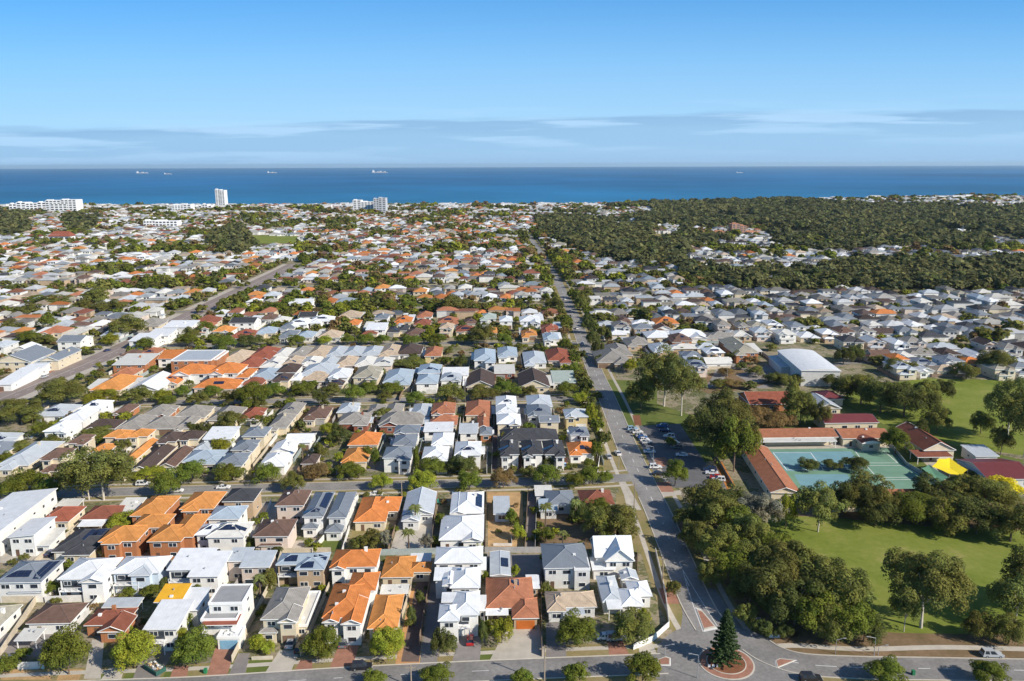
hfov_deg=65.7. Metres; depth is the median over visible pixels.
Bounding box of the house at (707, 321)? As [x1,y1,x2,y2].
[691,315,712,329]
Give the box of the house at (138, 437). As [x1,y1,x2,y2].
[127,428,155,449]
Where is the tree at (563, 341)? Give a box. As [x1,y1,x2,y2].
[558,338,570,348]
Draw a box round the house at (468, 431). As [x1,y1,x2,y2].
[459,421,477,440]
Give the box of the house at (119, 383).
[87,374,142,399]
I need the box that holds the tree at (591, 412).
[585,403,598,423]
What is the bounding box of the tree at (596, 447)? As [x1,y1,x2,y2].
[590,440,604,457]
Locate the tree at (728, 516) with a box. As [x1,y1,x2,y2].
[713,505,761,539]
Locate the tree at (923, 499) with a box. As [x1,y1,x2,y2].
[890,491,955,533]
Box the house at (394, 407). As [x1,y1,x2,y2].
[387,403,404,412]
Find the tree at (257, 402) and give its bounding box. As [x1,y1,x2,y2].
[251,397,266,406]
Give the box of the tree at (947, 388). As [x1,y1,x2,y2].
[932,379,956,398]
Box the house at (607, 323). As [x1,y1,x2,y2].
[597,320,611,327]
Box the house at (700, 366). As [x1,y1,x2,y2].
[684,359,708,376]
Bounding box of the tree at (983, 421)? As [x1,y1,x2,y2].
[969,411,996,433]
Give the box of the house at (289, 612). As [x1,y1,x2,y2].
[258,586,320,643]
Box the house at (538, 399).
[526,394,552,412]
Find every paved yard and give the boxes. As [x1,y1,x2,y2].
[0,551,64,562]
[0,633,50,656]
[249,503,276,537]
[292,541,317,547]
[300,406,339,421]
[366,461,383,470]
[391,515,435,548]
[487,554,542,587]
[517,404,526,423]
[757,383,767,387]
[763,442,892,448]
[922,460,959,480]
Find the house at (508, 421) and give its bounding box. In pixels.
[496,413,521,433]
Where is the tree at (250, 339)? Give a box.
[236,332,263,345]
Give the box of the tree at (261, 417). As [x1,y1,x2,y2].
[249,415,266,423]
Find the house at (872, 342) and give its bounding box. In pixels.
[858,334,885,348]
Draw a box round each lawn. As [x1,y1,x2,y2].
[1,669,50,679]
[56,669,83,680]
[123,673,134,679]
[162,671,171,678]
[246,660,271,672]
[321,537,341,550]
[346,527,392,548]
[356,655,393,665]
[437,652,453,662]
[480,650,492,659]
[537,512,621,550]
[567,646,607,656]
[589,456,609,469]
[607,380,656,425]
[616,493,640,552]
[657,402,1023,502]
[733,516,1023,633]
[843,378,1023,454]
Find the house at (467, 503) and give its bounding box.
[449,491,483,514]
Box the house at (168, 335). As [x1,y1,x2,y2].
[150,328,177,343]
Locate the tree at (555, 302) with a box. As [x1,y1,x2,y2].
[544,299,564,306]
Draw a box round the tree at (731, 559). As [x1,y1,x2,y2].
[707,542,752,580]
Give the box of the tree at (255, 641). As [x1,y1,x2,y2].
[248,634,266,650]
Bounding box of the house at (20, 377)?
[0,367,38,390]
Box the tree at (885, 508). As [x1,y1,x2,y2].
[851,485,902,526]
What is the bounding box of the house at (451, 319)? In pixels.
[437,316,458,328]
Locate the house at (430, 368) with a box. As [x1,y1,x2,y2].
[414,363,441,377]
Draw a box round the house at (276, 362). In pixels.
[259,356,287,368]
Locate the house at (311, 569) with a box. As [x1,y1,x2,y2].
[275,552,330,588]
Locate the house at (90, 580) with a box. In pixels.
[57,557,123,602]
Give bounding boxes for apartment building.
[0,488,57,555]
[9,201,45,209]
[45,199,82,210]
[143,219,181,225]
[172,203,194,209]
[198,203,213,207]
[353,199,373,209]
[373,197,387,210]
[728,222,745,232]
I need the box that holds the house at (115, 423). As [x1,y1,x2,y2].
[83,419,126,431]
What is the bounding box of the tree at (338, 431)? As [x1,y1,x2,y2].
[326,421,351,443]
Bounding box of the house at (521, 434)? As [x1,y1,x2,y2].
[500,428,558,451]
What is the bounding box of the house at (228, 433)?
[202,426,240,451]
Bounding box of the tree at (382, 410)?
[372,407,391,418]
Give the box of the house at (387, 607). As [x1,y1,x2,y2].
[367,584,408,641]
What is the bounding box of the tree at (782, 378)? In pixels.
[770,373,793,385]
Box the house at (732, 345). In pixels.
[718,337,762,362]
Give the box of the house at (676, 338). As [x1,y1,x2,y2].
[667,333,692,344]
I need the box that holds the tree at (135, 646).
[109,628,161,673]
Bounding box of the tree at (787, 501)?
[773,493,798,528]
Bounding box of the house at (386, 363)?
[373,357,394,370]
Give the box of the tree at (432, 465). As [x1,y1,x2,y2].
[418,456,447,473]
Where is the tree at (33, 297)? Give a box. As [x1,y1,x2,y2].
[22,295,43,303]
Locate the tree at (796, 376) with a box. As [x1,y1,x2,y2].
[789,373,804,383]
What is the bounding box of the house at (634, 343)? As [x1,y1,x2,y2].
[621,336,648,350]
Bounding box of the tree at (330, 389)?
[321,382,340,395]
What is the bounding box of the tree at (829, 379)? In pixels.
[821,374,836,385]
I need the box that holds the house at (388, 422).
[378,411,429,432]
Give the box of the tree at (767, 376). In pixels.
[761,371,778,382]
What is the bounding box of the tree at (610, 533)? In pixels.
[603,529,615,535]
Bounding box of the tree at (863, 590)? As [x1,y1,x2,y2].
[810,565,876,607]
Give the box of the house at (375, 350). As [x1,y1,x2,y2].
[361,345,383,356]
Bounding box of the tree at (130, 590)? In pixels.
[121,586,136,595]
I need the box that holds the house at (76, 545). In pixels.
[51,528,111,562]
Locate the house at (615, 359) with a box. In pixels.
[591,348,628,369]
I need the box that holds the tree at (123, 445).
[113,438,133,450]
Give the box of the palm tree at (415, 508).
[407,504,423,517]
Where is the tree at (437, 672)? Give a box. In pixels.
[417,661,454,680]
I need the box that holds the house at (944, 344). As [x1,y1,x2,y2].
[926,342,960,350]
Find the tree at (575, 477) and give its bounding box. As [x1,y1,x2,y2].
[563,471,585,488]
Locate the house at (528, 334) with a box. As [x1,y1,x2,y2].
[519,328,537,341]
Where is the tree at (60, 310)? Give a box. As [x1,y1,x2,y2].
[53,305,77,313]
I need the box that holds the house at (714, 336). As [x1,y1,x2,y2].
[706,331,734,340]
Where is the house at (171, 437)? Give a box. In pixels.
[156,431,184,449]
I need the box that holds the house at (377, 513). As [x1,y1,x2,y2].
[353,495,401,530]
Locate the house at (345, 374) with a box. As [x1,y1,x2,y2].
[328,368,353,385]
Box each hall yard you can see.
[694,365,770,393]
[736,365,775,382]
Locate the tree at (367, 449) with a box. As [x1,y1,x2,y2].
[362,445,371,458]
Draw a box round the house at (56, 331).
[36,325,73,337]
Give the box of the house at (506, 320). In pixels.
[499,315,512,328]
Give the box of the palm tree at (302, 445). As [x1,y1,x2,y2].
[299,444,306,459]
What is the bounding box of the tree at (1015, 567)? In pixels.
[999,543,1023,599]
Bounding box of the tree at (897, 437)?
[879,426,914,453]
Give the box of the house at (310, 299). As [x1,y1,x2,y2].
[288,297,316,307]
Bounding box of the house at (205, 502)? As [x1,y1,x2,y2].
[179,491,226,519]
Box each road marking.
[0,266,289,398]
[552,271,688,584]
[683,570,716,624]
[683,572,702,630]
[695,607,716,631]
[795,662,929,668]
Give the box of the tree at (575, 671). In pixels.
[560,661,590,680]
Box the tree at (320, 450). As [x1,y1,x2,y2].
[313,443,329,457]
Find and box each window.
[1,584,9,588]
[15,584,23,588]
[24,539,31,542]
[25,549,33,552]
[30,584,37,588]
[63,581,70,585]
[88,584,96,588]
[108,545,114,549]
[108,634,116,638]
[117,575,124,579]
[123,543,131,546]
[136,577,144,581]
[149,631,157,635]
[153,543,160,546]
[164,631,173,635]
[166,643,174,647]
[168,543,176,546]
[174,572,181,575]
[192,578,200,582]
[207,578,214,582]
[213,606,221,610]
[230,606,238,610]
[234,573,241,577]
[244,569,252,572]
[245,579,253,583]
[265,635,272,639]
[267,621,275,625]
[281,566,289,570]
[283,624,292,628]
[299,571,307,575]
[299,629,304,633]
[300,582,307,585]
[309,518,316,521]
[313,571,319,575]
[333,519,340,522]
[334,571,341,575]
[347,626,356,630]
[348,637,356,641]
[416,574,423,577]
[444,622,453,627]
[462,617,469,621]
[549,570,556,574]
[552,613,560,617]
[562,570,570,573]
[563,580,569,584]
[578,572,586,576]
[579,582,585,586]
[584,609,590,613]
[599,572,607,575]
[610,562,615,566]
[622,562,629,566]
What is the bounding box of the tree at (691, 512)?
[672,503,710,524]
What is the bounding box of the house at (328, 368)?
[301,363,339,377]
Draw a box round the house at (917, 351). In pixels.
[903,347,936,356]
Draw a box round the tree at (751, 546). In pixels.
[736,537,777,571]
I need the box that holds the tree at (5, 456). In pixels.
[0,450,12,460]
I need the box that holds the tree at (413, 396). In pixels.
[404,391,426,403]
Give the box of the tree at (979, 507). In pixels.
[952,497,1016,535]
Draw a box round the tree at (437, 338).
[424,333,446,343]
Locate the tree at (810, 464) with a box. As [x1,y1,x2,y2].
[797,456,819,469]
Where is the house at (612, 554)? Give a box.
[589,534,634,579]
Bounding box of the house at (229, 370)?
[207,362,248,378]
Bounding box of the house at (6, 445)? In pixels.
[0,441,20,460]
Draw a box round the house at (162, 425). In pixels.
[143,416,186,434]
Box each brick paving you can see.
[654,457,668,465]
[656,482,673,491]
[659,588,679,603]
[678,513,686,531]
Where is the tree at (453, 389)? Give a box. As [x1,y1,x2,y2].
[435,382,467,399]
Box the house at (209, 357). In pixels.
[170,350,228,372]
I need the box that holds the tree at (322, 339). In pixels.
[317,335,331,343]
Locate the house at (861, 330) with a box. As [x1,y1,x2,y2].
[850,326,876,337]
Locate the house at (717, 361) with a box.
[703,357,732,365]
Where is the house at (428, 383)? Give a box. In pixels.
[415,374,440,393]
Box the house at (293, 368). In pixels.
[275,363,302,374]
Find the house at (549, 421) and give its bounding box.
[538,415,559,432]
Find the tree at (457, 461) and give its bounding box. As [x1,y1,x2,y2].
[445,454,475,474]
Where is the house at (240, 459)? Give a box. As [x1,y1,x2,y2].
[217,452,251,479]
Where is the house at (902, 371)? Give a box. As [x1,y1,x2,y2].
[882,360,917,379]
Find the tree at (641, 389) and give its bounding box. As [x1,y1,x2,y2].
[625,377,656,408]
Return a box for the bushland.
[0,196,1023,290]
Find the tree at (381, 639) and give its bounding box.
[368,625,405,660]
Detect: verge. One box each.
[0,469,616,502]
[0,641,661,680]
[17,264,300,399]
[40,393,585,407]
[52,284,547,288]
[158,340,559,348]
[178,304,542,313]
[525,240,682,631]
[531,233,756,632]
[764,628,1023,659]
[798,677,926,680]
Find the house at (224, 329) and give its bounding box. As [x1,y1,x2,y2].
[212,325,237,334]
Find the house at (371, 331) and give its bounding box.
[362,329,377,336]
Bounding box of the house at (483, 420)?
[477,411,489,433]
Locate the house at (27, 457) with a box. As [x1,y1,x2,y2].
[0,441,64,476]
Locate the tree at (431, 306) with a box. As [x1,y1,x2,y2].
[422,302,438,310]
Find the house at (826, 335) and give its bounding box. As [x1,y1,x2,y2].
[814,328,839,342]
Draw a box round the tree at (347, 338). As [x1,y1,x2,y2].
[339,334,354,342]
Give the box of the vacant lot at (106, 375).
[77,373,112,395]
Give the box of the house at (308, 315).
[298,311,318,318]
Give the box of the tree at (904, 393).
[883,381,942,416]
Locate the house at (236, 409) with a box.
[207,406,247,425]
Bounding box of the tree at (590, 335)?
[586,329,600,343]
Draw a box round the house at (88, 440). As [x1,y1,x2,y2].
[66,434,95,456]
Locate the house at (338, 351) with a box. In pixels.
[326,345,348,357]
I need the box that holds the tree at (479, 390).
[468,383,500,399]
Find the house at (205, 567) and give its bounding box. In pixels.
[166,547,232,595]
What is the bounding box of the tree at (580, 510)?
[569,497,593,518]
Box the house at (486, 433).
[480,427,493,441]
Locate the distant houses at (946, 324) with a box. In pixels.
[0,194,1023,342]
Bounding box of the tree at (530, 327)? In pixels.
[521,324,535,330]
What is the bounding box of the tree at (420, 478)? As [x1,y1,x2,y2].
[407,468,438,489]
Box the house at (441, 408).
[431,401,455,417]
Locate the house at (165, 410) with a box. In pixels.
[144,404,179,416]
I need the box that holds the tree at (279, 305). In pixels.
[260,301,287,310]
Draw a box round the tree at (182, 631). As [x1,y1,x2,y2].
[174,627,187,642]
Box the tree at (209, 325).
[193,321,217,330]
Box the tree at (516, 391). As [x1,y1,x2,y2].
[509,386,525,394]
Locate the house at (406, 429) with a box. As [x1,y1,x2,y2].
[393,425,420,445]
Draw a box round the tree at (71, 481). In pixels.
[58,454,111,499]
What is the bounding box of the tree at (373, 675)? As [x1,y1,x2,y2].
[362,667,387,680]
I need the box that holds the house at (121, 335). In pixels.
[100,330,128,340]
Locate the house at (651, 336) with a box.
[642,330,669,342]
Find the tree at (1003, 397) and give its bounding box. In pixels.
[982,376,1023,432]
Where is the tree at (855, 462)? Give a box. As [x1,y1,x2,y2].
[837,455,869,471]
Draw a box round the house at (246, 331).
[232,328,257,342]
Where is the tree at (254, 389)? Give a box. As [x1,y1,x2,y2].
[233,381,273,406]
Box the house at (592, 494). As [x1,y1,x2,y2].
[577,488,614,511]
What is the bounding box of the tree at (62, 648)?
[37,621,92,674]
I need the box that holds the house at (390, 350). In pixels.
[378,344,400,359]
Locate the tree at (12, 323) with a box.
[0,318,28,326]
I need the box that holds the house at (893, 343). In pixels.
[880,337,911,350]
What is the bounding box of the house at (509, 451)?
[499,439,519,469]
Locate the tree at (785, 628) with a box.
[772,623,794,637]
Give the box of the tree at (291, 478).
[278,470,306,489]
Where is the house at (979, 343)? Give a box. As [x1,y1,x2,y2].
[969,336,995,351]
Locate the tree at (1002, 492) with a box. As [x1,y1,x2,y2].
[946,474,1023,509]
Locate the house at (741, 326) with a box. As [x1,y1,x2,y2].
[732,321,750,333]
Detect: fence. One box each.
[120,333,132,341]
[139,370,150,375]
[205,407,219,422]
[253,443,269,467]
[266,433,276,446]
[293,448,301,462]
[363,606,372,640]
[379,434,385,454]
[380,548,435,554]
[388,507,400,548]
[418,438,422,454]
[419,569,431,644]
[431,490,437,547]
[484,560,486,620]
[491,416,493,473]
[525,497,527,543]
[541,591,541,644]
[707,366,740,369]
[716,455,732,485]
[877,366,899,380]
[892,446,936,480]
[930,374,965,376]
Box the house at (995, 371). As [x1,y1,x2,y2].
[977,360,1016,380]
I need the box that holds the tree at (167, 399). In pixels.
[157,393,176,404]
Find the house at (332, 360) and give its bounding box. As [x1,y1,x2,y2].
[320,357,339,363]
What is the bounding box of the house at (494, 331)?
[482,325,496,337]
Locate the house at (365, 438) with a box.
[347,431,382,451]
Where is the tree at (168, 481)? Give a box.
[148,467,181,495]
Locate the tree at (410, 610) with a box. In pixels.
[406,603,416,625]
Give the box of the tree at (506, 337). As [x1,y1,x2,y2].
[496,333,512,343]
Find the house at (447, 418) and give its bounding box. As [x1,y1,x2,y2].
[429,414,457,431]
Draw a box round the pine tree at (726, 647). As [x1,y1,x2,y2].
[706,609,742,667]
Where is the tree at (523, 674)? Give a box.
[509,667,533,680]
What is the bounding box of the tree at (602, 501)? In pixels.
[588,497,610,511]
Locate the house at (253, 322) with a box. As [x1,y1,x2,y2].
[229,315,263,330]
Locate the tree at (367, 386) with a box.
[357,379,378,393]
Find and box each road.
[0,264,299,399]
[0,396,598,406]
[0,474,631,498]
[18,284,554,288]
[103,654,661,680]
[160,342,576,346]
[176,305,554,312]
[528,232,720,638]
[651,588,741,680]
[657,626,798,680]
[702,331,726,387]
[731,361,986,376]
[741,637,1023,680]
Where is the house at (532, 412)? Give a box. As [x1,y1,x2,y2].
[524,404,551,427]
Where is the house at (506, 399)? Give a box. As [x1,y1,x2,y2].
[495,395,516,407]
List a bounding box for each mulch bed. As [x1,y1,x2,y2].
[632,415,641,424]
[715,461,734,488]
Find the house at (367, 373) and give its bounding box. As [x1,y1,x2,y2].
[352,365,383,386]
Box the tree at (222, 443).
[210,437,234,449]
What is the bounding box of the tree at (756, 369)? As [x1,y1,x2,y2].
[744,365,764,375]
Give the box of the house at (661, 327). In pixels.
[652,323,672,330]
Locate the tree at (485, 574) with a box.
[481,570,489,582]
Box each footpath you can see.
[0,402,599,410]
[0,644,658,677]
[23,470,626,487]
[37,394,567,401]
[57,484,632,501]
[170,341,402,343]
[258,345,557,347]
[289,283,554,285]
[529,244,680,629]
[536,238,750,630]
[660,490,682,496]
[778,643,1023,650]
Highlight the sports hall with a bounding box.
[768,349,840,385]
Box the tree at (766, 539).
[753,531,792,548]
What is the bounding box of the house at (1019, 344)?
[1009,341,1023,354]
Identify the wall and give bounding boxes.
[0,596,33,602]
[0,596,36,654]
[17,661,43,669]
[34,520,81,559]
[44,595,83,602]
[72,596,98,630]
[191,575,240,657]
[231,584,268,661]
[251,656,272,659]
[254,499,271,544]
[282,547,330,552]
[300,583,329,656]
[312,494,358,551]
[342,498,357,548]
[398,585,411,627]
[485,547,540,552]
[493,536,511,545]
[633,548,668,649]
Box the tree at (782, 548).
[745,538,807,573]
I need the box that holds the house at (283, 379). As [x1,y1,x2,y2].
[271,373,294,389]
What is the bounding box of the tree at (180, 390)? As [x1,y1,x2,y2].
[173,385,190,396]
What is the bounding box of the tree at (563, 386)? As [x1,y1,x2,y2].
[554,381,579,396]
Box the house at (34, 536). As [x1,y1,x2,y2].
[7,516,66,555]
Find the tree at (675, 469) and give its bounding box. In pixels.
[661,458,688,485]
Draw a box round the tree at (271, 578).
[258,568,276,586]
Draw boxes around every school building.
[737,391,792,410]
[742,445,798,500]
[757,427,838,444]
[811,390,843,405]
[812,393,841,413]
[813,413,878,427]
[830,503,857,511]
[833,428,888,450]
[884,489,919,495]
[896,421,955,463]
[955,458,1023,487]
[961,444,999,458]
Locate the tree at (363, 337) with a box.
[354,333,375,343]
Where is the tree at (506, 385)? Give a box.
[493,381,516,394]
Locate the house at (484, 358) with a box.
[471,348,495,371]
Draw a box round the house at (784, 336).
[771,328,796,343]
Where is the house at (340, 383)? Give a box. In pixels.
[326,378,345,389]
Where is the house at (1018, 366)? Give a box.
[1002,360,1023,376]
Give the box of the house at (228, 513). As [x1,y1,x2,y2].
[208,505,248,523]
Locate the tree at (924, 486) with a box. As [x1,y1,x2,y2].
[911,472,965,501]
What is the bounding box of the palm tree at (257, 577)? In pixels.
[252,573,266,596]
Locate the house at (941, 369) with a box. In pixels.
[928,364,957,373]
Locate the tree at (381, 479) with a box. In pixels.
[367,472,393,489]
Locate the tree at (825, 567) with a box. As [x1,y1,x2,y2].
[795,554,850,592]
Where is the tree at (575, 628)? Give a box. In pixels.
[555,607,599,646]
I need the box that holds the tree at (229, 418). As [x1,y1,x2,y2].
[214,411,248,426]
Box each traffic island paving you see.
[659,657,668,663]
[698,610,713,627]
[777,659,792,665]
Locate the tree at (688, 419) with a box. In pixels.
[681,409,714,441]
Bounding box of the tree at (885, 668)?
[862,654,909,680]
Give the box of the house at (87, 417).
[60,409,98,429]
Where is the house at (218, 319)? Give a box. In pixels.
[198,315,224,325]
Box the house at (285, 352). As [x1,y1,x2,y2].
[273,347,295,356]
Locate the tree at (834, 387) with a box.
[831,375,857,398]
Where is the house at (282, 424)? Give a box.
[268,413,296,435]
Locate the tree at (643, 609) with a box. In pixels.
[639,608,651,620]
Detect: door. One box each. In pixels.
[56,554,64,559]
[62,581,81,588]
[94,628,98,635]
[116,575,130,582]
[117,586,128,592]
[150,644,163,651]
[151,631,164,638]
[159,430,171,434]
[171,572,189,579]
[220,640,237,648]
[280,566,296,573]
[283,635,294,643]
[298,445,308,450]
[315,420,323,424]
[426,437,432,442]
[427,389,435,393]
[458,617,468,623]
[465,628,475,635]
[516,620,534,628]
[599,364,607,367]
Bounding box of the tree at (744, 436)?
[712,414,762,471]
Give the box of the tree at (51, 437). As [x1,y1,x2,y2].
[42,434,70,442]
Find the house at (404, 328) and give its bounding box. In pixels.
[398,323,410,333]
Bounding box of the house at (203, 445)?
[193,441,213,450]
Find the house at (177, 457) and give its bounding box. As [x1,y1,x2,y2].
[159,445,194,473]
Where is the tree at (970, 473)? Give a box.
[955,468,978,478]
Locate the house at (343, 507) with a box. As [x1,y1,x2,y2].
[324,492,356,540]
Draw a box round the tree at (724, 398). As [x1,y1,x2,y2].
[699,386,756,424]
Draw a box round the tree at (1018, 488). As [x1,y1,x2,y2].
[987,474,1023,493]
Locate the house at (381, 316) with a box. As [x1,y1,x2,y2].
[374,312,389,322]
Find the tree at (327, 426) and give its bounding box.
[319,422,332,432]
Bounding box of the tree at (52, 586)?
[45,580,60,594]
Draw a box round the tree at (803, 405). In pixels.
[783,394,815,424]
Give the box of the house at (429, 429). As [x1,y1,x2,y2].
[420,422,453,442]
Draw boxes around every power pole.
[406,664,415,680]
[544,645,549,680]
[659,557,667,586]
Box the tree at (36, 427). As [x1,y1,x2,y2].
[24,420,51,437]
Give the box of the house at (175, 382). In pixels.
[166,373,183,389]
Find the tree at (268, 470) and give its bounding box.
[251,462,281,484]
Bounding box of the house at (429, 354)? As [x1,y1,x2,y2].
[422,346,442,363]
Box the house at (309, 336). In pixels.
[296,330,316,343]
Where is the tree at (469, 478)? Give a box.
[457,469,482,490]
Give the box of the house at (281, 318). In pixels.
[268,315,292,323]
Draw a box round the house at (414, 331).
[406,327,424,341]
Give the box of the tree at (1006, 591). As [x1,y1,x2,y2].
[984,571,1023,619]
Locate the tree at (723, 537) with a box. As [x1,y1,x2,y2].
[693,523,739,559]
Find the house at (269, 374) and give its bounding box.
[252,367,279,383]
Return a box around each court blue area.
[772,451,864,470]
[794,474,851,487]
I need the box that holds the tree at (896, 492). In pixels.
[891,490,917,519]
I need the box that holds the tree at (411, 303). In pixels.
[399,300,421,307]
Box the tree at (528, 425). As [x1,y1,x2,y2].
[522,422,536,427]
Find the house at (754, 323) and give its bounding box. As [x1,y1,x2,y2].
[746,320,766,327]
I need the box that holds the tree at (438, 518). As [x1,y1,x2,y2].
[434,513,444,526]
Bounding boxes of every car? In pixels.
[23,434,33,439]
[43,548,54,556]
[135,480,149,485]
[170,487,183,492]
[216,484,230,489]
[285,639,294,648]
[294,642,301,653]
[338,635,346,647]
[350,660,372,670]
[369,490,382,495]
[466,634,473,645]
[596,631,606,640]
[604,454,611,458]
[606,630,626,641]
[614,450,621,455]
[626,425,637,429]
[635,432,646,436]
[641,439,652,443]
[643,448,655,453]
[649,463,661,468]
[652,470,662,475]
[657,423,667,427]
[659,427,669,431]
[663,433,674,437]
[671,444,682,448]
[676,452,687,456]
[703,465,716,470]
[705,469,718,474]
[712,475,725,481]
[799,671,822,680]
[979,647,1004,657]
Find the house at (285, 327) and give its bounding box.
[279,322,295,333]
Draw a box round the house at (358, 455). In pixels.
[340,447,371,468]
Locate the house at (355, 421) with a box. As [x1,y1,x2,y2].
[338,411,373,431]
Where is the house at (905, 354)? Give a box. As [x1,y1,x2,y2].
[890,350,916,357]
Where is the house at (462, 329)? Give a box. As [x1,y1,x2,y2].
[455,325,473,335]
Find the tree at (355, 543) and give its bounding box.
[349,535,366,548]
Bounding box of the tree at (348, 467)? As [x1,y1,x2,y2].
[335,461,361,479]
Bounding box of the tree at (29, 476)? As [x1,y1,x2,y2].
[4,468,52,491]
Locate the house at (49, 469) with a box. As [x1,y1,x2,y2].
[40,464,56,479]
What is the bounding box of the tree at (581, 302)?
[572,294,586,309]
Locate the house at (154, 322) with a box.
[143,317,167,330]
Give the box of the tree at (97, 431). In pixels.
[74,425,112,440]
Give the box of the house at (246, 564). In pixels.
[227,547,277,586]
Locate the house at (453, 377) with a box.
[440,372,462,387]
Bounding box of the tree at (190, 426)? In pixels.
[186,422,198,429]
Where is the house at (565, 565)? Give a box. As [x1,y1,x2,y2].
[540,543,590,589]
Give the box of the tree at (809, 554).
[778,539,829,578]
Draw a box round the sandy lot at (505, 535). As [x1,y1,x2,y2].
[487,492,523,546]
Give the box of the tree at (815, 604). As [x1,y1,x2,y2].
[791,584,847,634]
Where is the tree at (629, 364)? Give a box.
[623,358,638,369]
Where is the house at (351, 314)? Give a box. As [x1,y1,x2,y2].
[338,310,365,319]
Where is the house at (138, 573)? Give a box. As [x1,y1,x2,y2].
[111,555,172,595]
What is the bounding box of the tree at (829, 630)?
[809,603,853,644]
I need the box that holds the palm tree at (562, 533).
[557,530,568,542]
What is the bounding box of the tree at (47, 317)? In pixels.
[37,311,58,326]
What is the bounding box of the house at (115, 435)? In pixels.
[103,429,134,450]
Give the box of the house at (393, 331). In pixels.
[386,326,400,336]
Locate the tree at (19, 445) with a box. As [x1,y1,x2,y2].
[12,439,29,451]
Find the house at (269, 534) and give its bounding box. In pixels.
[252,519,297,553]
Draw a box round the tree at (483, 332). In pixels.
[469,323,496,342]
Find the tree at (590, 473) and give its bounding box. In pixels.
[578,466,605,483]
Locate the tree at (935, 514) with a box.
[920,496,975,535]
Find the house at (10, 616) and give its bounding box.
[0,604,22,637]
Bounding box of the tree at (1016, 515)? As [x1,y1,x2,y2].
[981,502,1023,541]
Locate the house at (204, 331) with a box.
[195,321,217,336]
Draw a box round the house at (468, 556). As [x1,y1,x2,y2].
[434,546,485,578]
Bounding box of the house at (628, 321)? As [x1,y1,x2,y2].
[616,317,631,327]
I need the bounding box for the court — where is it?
[769,448,935,489]
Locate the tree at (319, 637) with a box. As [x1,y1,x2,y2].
[299,625,341,661]
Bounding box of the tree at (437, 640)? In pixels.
[430,626,447,655]
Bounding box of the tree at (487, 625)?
[483,619,492,637]
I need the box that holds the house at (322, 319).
[309,314,335,327]
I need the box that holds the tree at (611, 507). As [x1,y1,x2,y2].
[606,504,620,514]
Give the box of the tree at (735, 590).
[725,560,769,611]
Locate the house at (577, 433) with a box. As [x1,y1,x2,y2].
[567,426,589,441]
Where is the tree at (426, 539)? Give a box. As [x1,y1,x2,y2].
[418,534,433,546]
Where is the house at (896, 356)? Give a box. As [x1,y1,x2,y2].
[882,353,910,361]
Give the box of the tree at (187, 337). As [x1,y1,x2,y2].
[172,333,197,345]
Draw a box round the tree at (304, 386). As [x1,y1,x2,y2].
[286,380,315,396]
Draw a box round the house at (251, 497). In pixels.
[222,488,262,517]
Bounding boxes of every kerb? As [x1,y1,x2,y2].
[0,482,614,499]
[18,476,563,490]
[27,396,525,403]
[68,653,659,680]
[140,401,461,404]
[163,342,399,344]
[259,344,504,346]
[481,673,668,680]
[572,301,721,616]
[598,398,626,469]
[638,497,695,629]
[696,608,715,629]
[698,647,754,679]
[706,652,745,673]
[742,649,991,680]
[769,640,1023,659]
[776,658,794,666]
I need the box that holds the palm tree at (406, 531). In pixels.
[401,527,417,547]
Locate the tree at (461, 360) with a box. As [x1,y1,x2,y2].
[454,354,467,365]
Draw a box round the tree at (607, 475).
[597,470,613,481]
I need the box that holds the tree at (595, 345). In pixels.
[590,339,604,350]
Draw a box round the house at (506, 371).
[494,364,514,378]
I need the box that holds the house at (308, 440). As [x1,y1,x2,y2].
[285,433,316,450]
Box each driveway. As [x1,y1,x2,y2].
[84,640,103,678]
[102,668,122,678]
[133,651,172,679]
[170,666,188,677]
[207,646,233,675]
[229,653,249,674]
[266,650,297,672]
[295,660,311,670]
[330,645,358,668]
[395,588,420,664]
[401,582,427,661]
[420,573,442,663]
[453,635,480,661]
[490,624,543,659]
[492,426,496,470]
[500,458,566,469]
[526,493,534,546]
[546,622,566,656]
[608,641,628,655]
[623,482,640,509]
[636,636,655,652]
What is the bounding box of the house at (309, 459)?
[300,454,320,468]
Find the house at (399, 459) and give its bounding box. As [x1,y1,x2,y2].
[382,446,413,473]
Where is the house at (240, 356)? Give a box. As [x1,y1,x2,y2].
[225,349,255,362]
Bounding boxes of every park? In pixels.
[253,235,301,243]
[634,424,707,487]
[693,467,725,487]
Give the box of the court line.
[866,465,918,477]
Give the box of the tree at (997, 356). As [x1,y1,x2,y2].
[974,349,1017,365]
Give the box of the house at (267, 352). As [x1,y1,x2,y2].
[250,346,281,359]
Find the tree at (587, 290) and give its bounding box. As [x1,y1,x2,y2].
[580,286,592,295]
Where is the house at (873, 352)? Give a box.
[863,349,890,362]
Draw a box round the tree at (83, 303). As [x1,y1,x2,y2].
[71,299,91,307]
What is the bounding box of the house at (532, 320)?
[519,314,543,329]
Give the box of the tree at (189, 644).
[170,624,217,666]
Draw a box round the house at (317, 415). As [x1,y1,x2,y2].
[303,405,332,426]
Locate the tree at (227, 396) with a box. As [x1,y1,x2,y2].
[217,388,243,405]
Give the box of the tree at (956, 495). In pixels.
[936,489,972,508]
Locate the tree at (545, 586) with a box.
[540,580,553,592]
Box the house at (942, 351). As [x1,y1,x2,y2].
[931,347,962,356]
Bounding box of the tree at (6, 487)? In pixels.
[0,478,22,495]
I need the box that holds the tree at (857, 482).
[837,468,901,517]
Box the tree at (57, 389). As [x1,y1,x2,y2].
[35,378,88,403]
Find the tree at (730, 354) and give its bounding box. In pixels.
[726,350,737,357]
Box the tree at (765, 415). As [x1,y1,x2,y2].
[751,405,789,427]
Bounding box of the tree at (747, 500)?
[736,491,763,519]
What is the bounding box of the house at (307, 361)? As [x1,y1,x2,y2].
[301,356,323,370]
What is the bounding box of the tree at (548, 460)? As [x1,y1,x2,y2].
[542,456,554,464]
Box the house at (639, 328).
[631,323,652,336]

